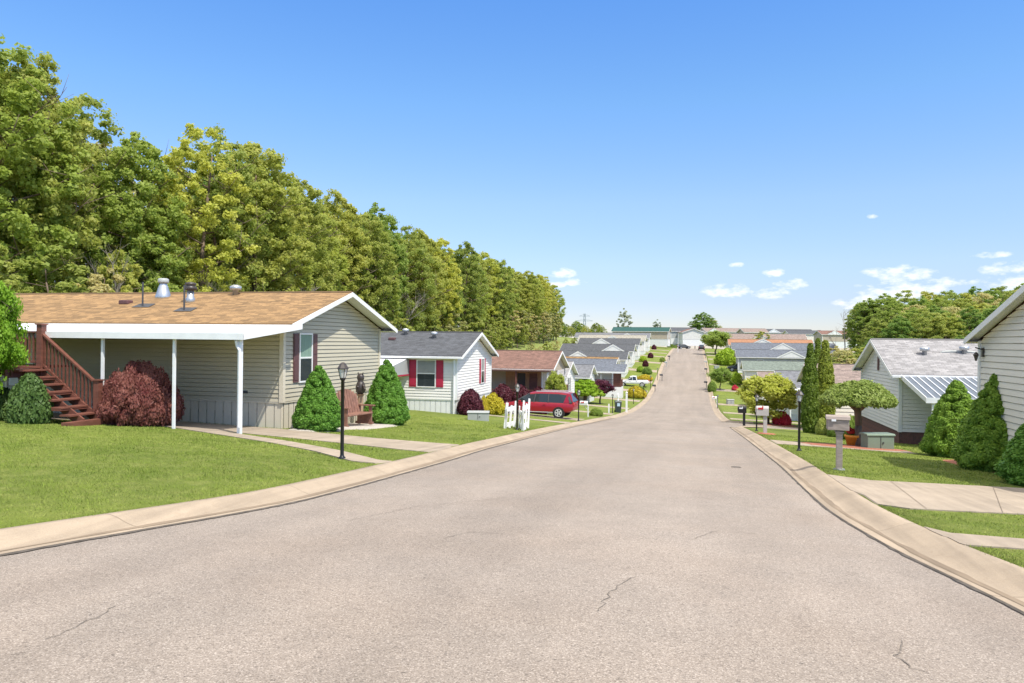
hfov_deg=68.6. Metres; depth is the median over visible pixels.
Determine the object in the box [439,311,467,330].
understorey tree
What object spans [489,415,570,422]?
path
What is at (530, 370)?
house
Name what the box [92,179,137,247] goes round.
olive tree
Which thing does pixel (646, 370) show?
green bush
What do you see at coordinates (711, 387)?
green bush
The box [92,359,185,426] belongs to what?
red maple bush
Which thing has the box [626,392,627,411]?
garden post
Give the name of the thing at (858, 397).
umbrella tree
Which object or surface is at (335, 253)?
bright tree
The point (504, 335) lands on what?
understorey tree
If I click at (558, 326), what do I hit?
understorey tree
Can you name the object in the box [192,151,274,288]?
dark green tree
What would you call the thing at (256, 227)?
oak tree
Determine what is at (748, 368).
house
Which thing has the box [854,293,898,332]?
dark green tree
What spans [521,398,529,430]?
picket panel
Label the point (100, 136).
oak tree
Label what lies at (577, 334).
house
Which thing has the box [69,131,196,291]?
dark green tree
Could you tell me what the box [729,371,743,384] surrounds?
bright bush
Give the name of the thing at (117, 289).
bare tree
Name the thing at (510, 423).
picket panel
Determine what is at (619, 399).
driveway
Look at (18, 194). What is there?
oak tree
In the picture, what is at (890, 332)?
dark green tree
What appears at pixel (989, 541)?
path
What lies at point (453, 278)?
bright tree
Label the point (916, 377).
house
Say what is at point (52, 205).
oak tree
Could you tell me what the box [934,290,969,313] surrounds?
oak tree
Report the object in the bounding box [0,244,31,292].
understorey tree
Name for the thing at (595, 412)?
green bush
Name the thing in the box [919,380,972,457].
dwarf spruce
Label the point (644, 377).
golden bush
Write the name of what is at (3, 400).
dark shrub
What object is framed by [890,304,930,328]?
olive tree
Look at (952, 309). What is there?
olive tree
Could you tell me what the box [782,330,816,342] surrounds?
house
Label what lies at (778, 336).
house
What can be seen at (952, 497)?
driveway
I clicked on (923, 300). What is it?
dark green tree
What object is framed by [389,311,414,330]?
understorey tree
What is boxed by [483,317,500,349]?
understorey tree
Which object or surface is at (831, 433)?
green bush
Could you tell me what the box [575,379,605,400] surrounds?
weeping tree
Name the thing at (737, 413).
driveway
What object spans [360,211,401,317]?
yellow green tree
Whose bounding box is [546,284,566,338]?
bright tree
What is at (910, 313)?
dark green tree
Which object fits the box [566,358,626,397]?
house
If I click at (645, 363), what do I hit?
red hedge bush
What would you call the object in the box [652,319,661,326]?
silvery tree
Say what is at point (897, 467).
lawn grass
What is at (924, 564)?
gutter seam
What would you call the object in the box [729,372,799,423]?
yellow green tree
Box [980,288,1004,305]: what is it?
dark green tree
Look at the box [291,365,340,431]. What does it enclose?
dwarf spruce
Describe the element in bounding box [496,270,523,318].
oak tree
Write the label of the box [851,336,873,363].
dark green tree
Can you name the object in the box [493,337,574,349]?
meadow
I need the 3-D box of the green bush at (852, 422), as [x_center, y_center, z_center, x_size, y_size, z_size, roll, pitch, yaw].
[15.120,3.933,33.436,0.862,1.415,0.878,1,0,25]
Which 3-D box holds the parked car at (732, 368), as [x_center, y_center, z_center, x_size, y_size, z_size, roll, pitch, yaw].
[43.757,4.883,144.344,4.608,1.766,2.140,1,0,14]
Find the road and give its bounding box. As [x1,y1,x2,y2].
[0,349,1023,682]
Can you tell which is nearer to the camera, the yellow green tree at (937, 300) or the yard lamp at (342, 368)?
the yard lamp at (342, 368)
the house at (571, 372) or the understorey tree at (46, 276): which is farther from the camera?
the house at (571, 372)
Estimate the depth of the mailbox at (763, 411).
34.11 m
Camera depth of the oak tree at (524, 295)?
172.68 m
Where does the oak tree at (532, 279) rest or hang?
on the ground at (723, 396)
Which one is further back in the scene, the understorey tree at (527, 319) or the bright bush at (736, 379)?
the understorey tree at (527, 319)
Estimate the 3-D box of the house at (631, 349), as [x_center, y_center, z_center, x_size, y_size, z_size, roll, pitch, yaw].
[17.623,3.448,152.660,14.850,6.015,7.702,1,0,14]
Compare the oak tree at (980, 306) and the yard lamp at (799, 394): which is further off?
the oak tree at (980, 306)
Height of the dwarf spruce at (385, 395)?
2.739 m
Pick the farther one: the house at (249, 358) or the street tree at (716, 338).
the street tree at (716, 338)
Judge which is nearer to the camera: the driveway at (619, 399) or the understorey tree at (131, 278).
the understorey tree at (131, 278)
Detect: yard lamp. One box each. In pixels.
[337,362,348,458]
[515,384,519,429]
[577,390,580,420]
[755,395,758,430]
[795,390,803,450]
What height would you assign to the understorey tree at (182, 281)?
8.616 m
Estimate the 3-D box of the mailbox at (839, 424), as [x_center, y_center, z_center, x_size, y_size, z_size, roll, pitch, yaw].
[7.160,2.270,16.497,0.490,1.309,0.328,1,0,20]
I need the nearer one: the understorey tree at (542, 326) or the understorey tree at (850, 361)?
the understorey tree at (850, 361)
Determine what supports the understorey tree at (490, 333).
on the ground at (723, 396)
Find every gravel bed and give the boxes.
[289,428,339,431]
[339,423,399,429]
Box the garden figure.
[356,372,365,423]
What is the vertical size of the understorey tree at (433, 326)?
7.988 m
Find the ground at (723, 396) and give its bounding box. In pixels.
[0,336,1023,567]
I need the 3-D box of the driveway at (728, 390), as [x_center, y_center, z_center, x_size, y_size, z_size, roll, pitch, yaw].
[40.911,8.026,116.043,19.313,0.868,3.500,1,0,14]
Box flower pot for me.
[844,426,858,444]
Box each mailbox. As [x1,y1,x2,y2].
[580,401,588,416]
[737,406,746,425]
[755,406,768,432]
[825,414,850,470]
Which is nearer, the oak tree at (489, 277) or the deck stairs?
the deck stairs
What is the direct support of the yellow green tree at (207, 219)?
on the ground at (723, 396)
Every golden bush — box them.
[481,395,487,410]
[485,392,505,414]
[627,385,646,398]
[637,374,652,380]
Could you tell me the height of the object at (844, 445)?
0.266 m
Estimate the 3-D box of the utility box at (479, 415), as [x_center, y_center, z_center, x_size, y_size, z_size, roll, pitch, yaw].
[-1.615,3.652,35.994,1.058,0.604,0.760,1,0,0]
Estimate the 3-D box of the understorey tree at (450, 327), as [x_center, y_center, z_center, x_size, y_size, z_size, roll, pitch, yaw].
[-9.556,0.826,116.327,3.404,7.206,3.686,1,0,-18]
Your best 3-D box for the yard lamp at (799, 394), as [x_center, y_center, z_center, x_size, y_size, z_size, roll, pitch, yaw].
[8.623,2.429,22.510,0.231,1.916,0.231,1,0,36]
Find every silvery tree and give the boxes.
[616,308,632,326]
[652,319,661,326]
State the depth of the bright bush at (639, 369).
141.13 m
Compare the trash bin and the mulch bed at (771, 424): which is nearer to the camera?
the mulch bed at (771, 424)
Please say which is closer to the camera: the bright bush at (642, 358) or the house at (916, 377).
the house at (916, 377)
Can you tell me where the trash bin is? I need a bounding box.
[614,400,621,412]
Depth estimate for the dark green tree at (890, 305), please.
134.32 m
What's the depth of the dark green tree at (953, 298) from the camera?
149.36 m
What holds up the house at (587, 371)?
on the ground at (723, 396)
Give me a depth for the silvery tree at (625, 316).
261.58 m
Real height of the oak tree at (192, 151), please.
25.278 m
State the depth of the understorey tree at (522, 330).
157.75 m
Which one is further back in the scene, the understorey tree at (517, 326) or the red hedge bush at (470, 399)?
the understorey tree at (517, 326)
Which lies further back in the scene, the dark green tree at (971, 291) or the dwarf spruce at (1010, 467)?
the dark green tree at (971, 291)
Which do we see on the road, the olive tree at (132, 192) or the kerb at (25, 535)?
the kerb at (25, 535)
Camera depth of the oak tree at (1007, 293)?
135.04 m
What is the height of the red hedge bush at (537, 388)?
2.222 m
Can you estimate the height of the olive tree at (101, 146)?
19.576 m
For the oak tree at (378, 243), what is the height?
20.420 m
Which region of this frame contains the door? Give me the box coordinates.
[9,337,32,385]
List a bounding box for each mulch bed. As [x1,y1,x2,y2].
[757,423,795,426]
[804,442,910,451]
[943,460,996,472]
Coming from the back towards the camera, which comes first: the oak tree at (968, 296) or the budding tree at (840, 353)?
the oak tree at (968, 296)
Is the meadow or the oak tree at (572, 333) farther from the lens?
the oak tree at (572, 333)
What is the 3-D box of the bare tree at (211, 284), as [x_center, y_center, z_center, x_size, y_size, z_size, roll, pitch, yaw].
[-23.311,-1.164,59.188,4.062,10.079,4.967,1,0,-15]
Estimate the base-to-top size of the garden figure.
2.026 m
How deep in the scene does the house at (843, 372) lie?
51.34 m
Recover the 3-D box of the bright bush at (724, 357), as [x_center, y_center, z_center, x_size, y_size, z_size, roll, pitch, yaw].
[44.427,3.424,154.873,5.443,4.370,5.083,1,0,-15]
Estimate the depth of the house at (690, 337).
252.02 m
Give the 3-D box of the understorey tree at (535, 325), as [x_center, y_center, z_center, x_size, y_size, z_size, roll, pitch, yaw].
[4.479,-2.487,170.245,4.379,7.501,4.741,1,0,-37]
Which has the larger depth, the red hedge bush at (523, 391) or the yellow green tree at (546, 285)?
the yellow green tree at (546, 285)
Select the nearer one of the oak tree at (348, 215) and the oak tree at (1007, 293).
the oak tree at (348, 215)
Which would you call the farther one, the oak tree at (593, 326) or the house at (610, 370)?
the oak tree at (593, 326)
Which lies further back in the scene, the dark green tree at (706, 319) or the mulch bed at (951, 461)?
the dark green tree at (706, 319)
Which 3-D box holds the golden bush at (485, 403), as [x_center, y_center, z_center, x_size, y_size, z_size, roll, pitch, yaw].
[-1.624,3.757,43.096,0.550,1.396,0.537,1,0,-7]
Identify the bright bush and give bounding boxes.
[636,366,642,371]
[639,356,646,361]
[713,348,735,365]
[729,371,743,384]
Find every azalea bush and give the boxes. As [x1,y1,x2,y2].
[731,385,737,390]
[772,411,791,424]
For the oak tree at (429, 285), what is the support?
on the ground at (723, 396)
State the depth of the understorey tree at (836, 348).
124.88 m
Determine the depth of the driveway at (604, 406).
82.75 m
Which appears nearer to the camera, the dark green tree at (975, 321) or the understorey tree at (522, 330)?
the dark green tree at (975, 321)
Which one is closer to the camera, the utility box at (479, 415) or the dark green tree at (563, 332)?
the utility box at (479, 415)
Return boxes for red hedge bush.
[456,388,484,415]
[490,383,513,402]
[512,384,529,412]
[530,386,546,414]
[642,360,648,366]
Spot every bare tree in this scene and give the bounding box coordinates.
[75,243,137,291]
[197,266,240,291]
[384,290,430,329]
[828,310,851,349]
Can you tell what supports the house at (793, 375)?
on the ground at (723, 396)
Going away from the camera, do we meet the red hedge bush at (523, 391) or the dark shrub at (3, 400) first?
the dark shrub at (3, 400)
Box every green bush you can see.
[589,408,602,415]
[642,367,652,373]
[707,381,716,391]
[827,430,835,436]
[843,414,854,439]
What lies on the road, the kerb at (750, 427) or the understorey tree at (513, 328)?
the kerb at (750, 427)
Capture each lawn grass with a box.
[756,433,1023,566]
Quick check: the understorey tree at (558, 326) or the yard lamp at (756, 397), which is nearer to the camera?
the yard lamp at (756, 397)
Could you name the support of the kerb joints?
on the road
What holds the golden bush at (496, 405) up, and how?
on the ground at (723, 396)
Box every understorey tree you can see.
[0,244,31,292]
[0,244,102,292]
[73,267,129,292]
[88,249,160,292]
[176,277,199,291]
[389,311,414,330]
[427,321,447,330]
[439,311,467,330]
[445,324,457,330]
[458,308,486,336]
[473,319,496,348]
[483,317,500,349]
[491,317,513,347]
[494,326,508,349]
[497,316,518,349]
[503,310,522,348]
[506,315,528,347]
[513,309,532,338]
[515,308,534,342]
[519,325,529,347]
[526,314,542,340]
[534,312,551,343]
[535,317,546,343]
[542,310,553,337]
[542,341,553,349]
[544,312,557,341]
[551,308,562,339]
[551,314,562,340]
[551,340,560,349]
[753,331,770,338]
[829,346,839,355]
[832,357,844,363]
[835,355,856,363]
[840,347,864,362]
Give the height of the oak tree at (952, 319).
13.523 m
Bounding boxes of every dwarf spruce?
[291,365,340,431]
[363,359,410,424]
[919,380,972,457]
[949,373,1008,471]
[993,424,1023,485]
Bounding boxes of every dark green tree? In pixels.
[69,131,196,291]
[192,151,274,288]
[354,202,409,325]
[402,231,411,240]
[433,245,468,329]
[560,322,566,336]
[571,321,582,336]
[687,312,719,329]
[846,298,887,353]
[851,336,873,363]
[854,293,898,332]
[868,298,909,335]
[878,316,920,338]
[888,307,931,338]
[906,296,935,312]
[918,305,950,326]
[936,290,963,303]
[942,306,986,338]
[956,286,989,306]
[970,302,1002,328]
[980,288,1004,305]
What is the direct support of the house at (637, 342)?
on the ground at (723, 396)
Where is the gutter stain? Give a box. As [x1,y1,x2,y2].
[0,418,1023,605]
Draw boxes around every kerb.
[0,348,675,555]
[702,349,728,421]
[726,420,753,423]
[731,426,762,427]
[732,426,1023,610]
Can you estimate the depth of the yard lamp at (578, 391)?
45.67 m
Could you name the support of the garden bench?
on the gravel bed at (356, 426)
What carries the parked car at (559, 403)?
on the driveway at (566, 418)
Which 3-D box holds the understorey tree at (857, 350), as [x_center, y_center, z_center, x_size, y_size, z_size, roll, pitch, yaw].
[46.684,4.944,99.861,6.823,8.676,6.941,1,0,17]
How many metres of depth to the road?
6.06 m
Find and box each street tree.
[700,330,731,354]
[706,367,733,389]
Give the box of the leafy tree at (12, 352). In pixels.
[0,280,30,393]
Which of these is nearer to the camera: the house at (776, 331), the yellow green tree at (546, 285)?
the yellow green tree at (546, 285)
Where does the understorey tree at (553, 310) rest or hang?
on the ground at (723, 396)
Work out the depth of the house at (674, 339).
259.02 m
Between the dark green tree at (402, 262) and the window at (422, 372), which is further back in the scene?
the dark green tree at (402, 262)
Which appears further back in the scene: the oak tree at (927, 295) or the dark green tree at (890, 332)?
the oak tree at (927, 295)
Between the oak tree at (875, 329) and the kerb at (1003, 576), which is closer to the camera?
the kerb at (1003, 576)
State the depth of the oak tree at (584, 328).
299.52 m
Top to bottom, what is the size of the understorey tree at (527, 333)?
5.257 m
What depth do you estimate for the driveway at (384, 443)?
20.70 m
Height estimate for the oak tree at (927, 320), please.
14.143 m
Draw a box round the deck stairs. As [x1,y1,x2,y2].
[0,323,104,425]
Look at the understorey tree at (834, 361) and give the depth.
105.02 m
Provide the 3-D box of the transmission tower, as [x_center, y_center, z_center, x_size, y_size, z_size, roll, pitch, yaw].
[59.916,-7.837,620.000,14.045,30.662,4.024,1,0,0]
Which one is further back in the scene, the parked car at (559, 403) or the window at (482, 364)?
the parked car at (559, 403)
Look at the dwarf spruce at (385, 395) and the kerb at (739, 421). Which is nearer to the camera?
the dwarf spruce at (385, 395)
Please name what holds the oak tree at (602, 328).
on the ground at (723, 396)
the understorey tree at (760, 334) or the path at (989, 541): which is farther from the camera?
the understorey tree at (760, 334)
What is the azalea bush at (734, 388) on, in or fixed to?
on the ground at (723, 396)
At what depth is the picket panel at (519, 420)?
31.04 m
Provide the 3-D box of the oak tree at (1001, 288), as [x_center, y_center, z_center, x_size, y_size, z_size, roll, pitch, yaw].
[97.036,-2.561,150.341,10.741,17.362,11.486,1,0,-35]
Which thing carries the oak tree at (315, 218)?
on the ground at (723, 396)
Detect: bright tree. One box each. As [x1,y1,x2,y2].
[0,34,93,285]
[283,208,350,290]
[414,237,463,330]
[527,280,546,339]
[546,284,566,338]
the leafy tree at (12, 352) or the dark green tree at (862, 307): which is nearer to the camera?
the leafy tree at (12, 352)
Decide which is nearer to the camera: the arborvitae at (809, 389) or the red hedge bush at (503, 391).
the arborvitae at (809, 389)
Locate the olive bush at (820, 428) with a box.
[815,417,826,434]
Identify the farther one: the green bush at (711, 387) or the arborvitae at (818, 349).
the green bush at (711, 387)
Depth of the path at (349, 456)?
17.68 m
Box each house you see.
[0,278,397,433]
[381,328,498,413]
[491,350,569,413]
[558,361,578,392]
[560,343,636,366]
[560,350,630,377]
[565,356,619,363]
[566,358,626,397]
[574,332,651,351]
[575,364,597,401]
[577,335,646,354]
[578,338,641,359]
[611,327,671,345]
[670,327,696,343]
[674,328,705,345]
[700,328,739,344]
[726,334,807,347]
[727,339,812,347]
[730,342,834,351]
[734,349,835,372]
[736,328,769,333]
[740,360,853,379]
[756,371,773,405]
[766,329,810,333]
[773,370,801,420]
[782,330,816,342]
[796,363,860,414]
[812,330,856,347]
[852,338,977,444]
[963,285,1023,440]
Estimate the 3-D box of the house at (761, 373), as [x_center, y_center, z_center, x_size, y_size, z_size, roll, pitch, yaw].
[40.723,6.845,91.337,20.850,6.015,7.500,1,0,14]
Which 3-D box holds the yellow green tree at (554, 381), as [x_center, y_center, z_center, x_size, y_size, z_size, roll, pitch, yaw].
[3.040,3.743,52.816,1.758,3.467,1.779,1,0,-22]
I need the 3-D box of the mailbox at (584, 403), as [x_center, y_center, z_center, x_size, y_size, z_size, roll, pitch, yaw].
[5.276,4.963,54.672,0.661,1.265,0.335,1,0,14]
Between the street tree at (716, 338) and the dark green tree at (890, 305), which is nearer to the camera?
the dark green tree at (890, 305)
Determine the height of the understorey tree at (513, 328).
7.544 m
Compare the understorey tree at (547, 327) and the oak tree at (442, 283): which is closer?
the oak tree at (442, 283)
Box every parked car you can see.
[505,390,579,417]
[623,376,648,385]
[677,344,690,348]
[727,364,737,370]
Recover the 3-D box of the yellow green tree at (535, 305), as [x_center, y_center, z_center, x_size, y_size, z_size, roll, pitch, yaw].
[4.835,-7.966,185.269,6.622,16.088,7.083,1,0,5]
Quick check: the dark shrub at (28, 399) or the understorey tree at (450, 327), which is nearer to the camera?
the dark shrub at (28, 399)
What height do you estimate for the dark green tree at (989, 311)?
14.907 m
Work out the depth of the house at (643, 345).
185.13 m
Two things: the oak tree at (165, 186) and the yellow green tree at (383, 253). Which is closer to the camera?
the oak tree at (165, 186)
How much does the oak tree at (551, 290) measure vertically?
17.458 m
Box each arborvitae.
[800,343,819,433]
[814,338,821,362]
[817,340,835,419]
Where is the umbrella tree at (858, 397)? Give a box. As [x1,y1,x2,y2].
[817,379,899,445]
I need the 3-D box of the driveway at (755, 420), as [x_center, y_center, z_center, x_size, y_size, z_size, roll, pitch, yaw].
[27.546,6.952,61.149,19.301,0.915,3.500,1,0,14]
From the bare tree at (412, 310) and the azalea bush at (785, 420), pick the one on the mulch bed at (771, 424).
the azalea bush at (785, 420)
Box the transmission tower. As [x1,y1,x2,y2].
[577,313,591,326]
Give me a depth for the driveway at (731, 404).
95.36 m
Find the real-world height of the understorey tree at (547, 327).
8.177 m
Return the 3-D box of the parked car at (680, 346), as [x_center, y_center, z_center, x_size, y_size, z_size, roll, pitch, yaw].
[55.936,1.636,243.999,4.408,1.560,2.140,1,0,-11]
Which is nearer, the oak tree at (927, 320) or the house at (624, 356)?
the oak tree at (927, 320)
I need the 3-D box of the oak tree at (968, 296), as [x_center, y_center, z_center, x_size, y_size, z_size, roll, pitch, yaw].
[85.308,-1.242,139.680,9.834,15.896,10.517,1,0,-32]
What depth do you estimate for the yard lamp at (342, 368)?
15.33 m
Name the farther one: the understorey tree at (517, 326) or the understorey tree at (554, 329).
the understorey tree at (554, 329)
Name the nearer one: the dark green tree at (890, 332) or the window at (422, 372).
the window at (422, 372)
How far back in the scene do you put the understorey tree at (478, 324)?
126.24 m
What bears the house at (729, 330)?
on the ground at (723, 396)
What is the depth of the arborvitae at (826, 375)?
48.19 m
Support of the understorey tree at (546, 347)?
on the ground at (723, 396)
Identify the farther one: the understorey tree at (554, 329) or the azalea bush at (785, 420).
the understorey tree at (554, 329)
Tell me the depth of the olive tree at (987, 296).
131.44 m
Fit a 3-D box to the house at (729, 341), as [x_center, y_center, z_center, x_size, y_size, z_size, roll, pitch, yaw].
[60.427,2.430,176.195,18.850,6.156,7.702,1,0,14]
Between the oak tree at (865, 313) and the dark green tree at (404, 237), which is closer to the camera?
the dark green tree at (404, 237)
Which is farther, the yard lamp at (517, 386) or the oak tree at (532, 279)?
the oak tree at (532, 279)
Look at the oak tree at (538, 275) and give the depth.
195.93 m
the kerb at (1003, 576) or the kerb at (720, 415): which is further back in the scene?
the kerb at (720, 415)
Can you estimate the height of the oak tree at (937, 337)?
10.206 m
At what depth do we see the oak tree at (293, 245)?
66.18 m
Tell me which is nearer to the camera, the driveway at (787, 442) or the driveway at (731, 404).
the driveway at (787, 442)
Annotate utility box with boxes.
[467,410,489,420]
[726,399,733,403]
[859,432,895,448]
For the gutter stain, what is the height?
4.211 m
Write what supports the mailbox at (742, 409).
on the ground at (723, 396)
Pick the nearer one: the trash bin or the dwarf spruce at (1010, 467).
the dwarf spruce at (1010, 467)
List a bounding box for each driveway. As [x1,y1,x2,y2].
[51,413,458,451]
[440,407,583,420]
[575,410,611,414]
[579,404,628,408]
[594,397,640,401]
[716,389,735,391]
[718,403,745,406]
[723,412,753,414]
[730,418,797,423]
[770,440,916,453]
[827,474,1023,514]
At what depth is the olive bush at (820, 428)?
37.71 m
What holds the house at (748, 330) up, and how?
on the ground at (723, 396)
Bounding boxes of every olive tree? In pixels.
[71,141,150,286]
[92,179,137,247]
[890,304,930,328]
[942,306,967,333]
[971,292,1001,312]
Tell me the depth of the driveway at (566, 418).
47.85 m
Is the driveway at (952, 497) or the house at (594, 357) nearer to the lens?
the driveway at (952, 497)
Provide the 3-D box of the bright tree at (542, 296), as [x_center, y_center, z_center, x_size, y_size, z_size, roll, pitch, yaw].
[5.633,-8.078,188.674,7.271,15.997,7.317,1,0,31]
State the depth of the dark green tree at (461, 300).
120.44 m
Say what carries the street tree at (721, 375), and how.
on the ground at (723, 396)
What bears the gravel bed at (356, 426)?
on the ground at (723, 396)
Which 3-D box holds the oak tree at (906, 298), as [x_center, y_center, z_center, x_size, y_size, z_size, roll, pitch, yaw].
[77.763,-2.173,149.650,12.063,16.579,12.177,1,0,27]
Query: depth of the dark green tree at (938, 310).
119.20 m
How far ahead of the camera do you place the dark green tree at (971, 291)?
147.74 m
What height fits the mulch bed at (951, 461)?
0.529 m
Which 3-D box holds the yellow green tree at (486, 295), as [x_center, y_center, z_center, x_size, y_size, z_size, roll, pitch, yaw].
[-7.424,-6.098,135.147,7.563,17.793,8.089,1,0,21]
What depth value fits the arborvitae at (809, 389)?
39.67 m
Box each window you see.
[293,333,317,382]
[409,359,442,387]
[479,358,485,383]
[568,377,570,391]
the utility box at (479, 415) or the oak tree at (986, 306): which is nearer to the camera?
the utility box at (479, 415)
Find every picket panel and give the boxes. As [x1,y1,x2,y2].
[504,401,515,428]
[518,406,524,430]
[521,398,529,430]
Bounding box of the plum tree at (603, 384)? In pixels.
[593,379,615,403]
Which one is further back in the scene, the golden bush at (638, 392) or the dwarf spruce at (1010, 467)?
the golden bush at (638, 392)
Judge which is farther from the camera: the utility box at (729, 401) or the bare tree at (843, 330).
the bare tree at (843, 330)
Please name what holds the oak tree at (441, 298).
on the ground at (723, 396)
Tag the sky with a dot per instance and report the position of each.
(766, 164)
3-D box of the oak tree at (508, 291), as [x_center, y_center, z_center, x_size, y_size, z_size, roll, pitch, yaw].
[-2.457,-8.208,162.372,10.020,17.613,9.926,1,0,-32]
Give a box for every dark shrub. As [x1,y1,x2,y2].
[0,386,9,420]
[5,372,53,423]
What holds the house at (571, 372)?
on the ground at (723, 396)
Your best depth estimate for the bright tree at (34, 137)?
44.92 m
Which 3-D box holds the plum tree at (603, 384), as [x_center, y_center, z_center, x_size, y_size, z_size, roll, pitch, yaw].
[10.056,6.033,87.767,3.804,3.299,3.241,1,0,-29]
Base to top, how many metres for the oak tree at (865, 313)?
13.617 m
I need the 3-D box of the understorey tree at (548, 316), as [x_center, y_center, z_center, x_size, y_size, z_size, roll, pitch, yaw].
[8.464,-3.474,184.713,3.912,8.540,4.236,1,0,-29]
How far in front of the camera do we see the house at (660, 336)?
230.56 m
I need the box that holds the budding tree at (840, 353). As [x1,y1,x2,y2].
[831,347,853,362]
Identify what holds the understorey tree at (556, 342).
on the ground at (723, 396)
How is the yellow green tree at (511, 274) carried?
on the ground at (723, 396)
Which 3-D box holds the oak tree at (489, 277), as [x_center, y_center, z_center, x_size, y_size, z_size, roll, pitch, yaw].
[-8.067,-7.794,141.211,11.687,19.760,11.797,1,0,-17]
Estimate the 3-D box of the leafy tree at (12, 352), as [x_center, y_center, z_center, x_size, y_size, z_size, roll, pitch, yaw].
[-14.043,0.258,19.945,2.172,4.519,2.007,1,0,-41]
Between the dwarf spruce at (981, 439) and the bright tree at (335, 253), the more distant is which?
the bright tree at (335, 253)
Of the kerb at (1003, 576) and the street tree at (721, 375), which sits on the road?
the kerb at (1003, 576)
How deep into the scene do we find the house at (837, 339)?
251.49 m
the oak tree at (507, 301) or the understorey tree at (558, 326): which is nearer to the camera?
the oak tree at (507, 301)
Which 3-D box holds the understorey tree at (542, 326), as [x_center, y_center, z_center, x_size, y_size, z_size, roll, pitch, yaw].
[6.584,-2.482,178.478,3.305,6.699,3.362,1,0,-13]
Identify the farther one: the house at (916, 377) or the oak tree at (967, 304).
the oak tree at (967, 304)
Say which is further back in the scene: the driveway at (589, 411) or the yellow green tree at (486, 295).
the yellow green tree at (486, 295)
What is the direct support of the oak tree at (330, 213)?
on the ground at (723, 396)
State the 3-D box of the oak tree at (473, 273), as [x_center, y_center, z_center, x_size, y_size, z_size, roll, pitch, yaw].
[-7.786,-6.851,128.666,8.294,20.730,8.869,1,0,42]
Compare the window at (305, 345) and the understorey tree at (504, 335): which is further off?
the understorey tree at (504, 335)
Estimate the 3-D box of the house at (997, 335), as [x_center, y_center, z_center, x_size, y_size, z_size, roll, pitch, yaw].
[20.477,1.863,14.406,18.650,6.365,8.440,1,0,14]
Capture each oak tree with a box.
[0,50,111,292]
[0,67,96,292]
[9,92,200,291]
[118,169,214,291]
[135,147,212,252]
[163,123,280,291]
[191,141,329,291]
[214,156,297,290]
[266,176,344,290]
[299,188,376,301]
[328,203,373,292]
[340,212,409,321]
[378,224,438,330]
[397,228,451,330]
[400,234,447,327]
[446,241,488,331]
[453,248,496,321]
[483,257,515,340]
[488,268,517,337]
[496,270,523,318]
[510,271,534,317]
[518,270,544,341]
[533,274,554,337]
[534,276,563,338]
[562,324,570,336]
[566,326,576,336]
[580,326,591,331]
[590,323,601,332]
[595,325,606,332]
[840,302,867,349]
[853,305,883,344]
[854,318,896,356]
[891,289,921,317]
[895,307,963,338]
[913,291,944,304]
[920,312,971,338]
[929,335,941,338]
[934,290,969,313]
[950,298,977,315]
[956,292,981,314]
[962,302,988,318]
[967,305,998,329]
[990,286,1007,295]
[990,291,1014,308]
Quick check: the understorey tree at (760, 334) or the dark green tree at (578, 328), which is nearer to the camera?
the understorey tree at (760, 334)
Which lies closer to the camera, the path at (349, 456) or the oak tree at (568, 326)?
the path at (349, 456)
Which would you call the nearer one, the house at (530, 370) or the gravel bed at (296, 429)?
the gravel bed at (296, 429)
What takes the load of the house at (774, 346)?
on the ground at (723, 396)
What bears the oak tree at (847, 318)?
on the ground at (723, 396)
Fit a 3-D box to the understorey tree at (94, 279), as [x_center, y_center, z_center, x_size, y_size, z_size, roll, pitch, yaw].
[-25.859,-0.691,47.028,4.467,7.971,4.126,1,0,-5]
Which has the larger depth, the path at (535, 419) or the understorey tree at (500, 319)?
the understorey tree at (500, 319)
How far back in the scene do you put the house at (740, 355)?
141.42 m
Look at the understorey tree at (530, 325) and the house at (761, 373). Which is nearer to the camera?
the house at (761, 373)
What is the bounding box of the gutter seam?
[0,418,1023,613]
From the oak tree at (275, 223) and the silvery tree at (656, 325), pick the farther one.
the silvery tree at (656, 325)
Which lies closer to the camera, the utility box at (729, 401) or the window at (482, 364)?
the window at (482, 364)
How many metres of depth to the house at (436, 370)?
40.91 m
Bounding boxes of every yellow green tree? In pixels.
[138,123,270,291]
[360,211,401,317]
[458,260,490,326]
[470,251,505,329]
[488,259,518,344]
[519,282,544,337]
[533,275,551,339]
[544,371,566,390]
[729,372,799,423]
[917,296,958,316]
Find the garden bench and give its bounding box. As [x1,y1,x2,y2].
[336,389,374,426]
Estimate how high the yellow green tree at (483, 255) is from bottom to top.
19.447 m
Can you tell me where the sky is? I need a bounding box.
[0,0,1023,352]
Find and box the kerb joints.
[104,416,1002,596]
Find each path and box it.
[85,415,390,463]
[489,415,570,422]
[924,526,1023,549]
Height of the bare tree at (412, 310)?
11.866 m

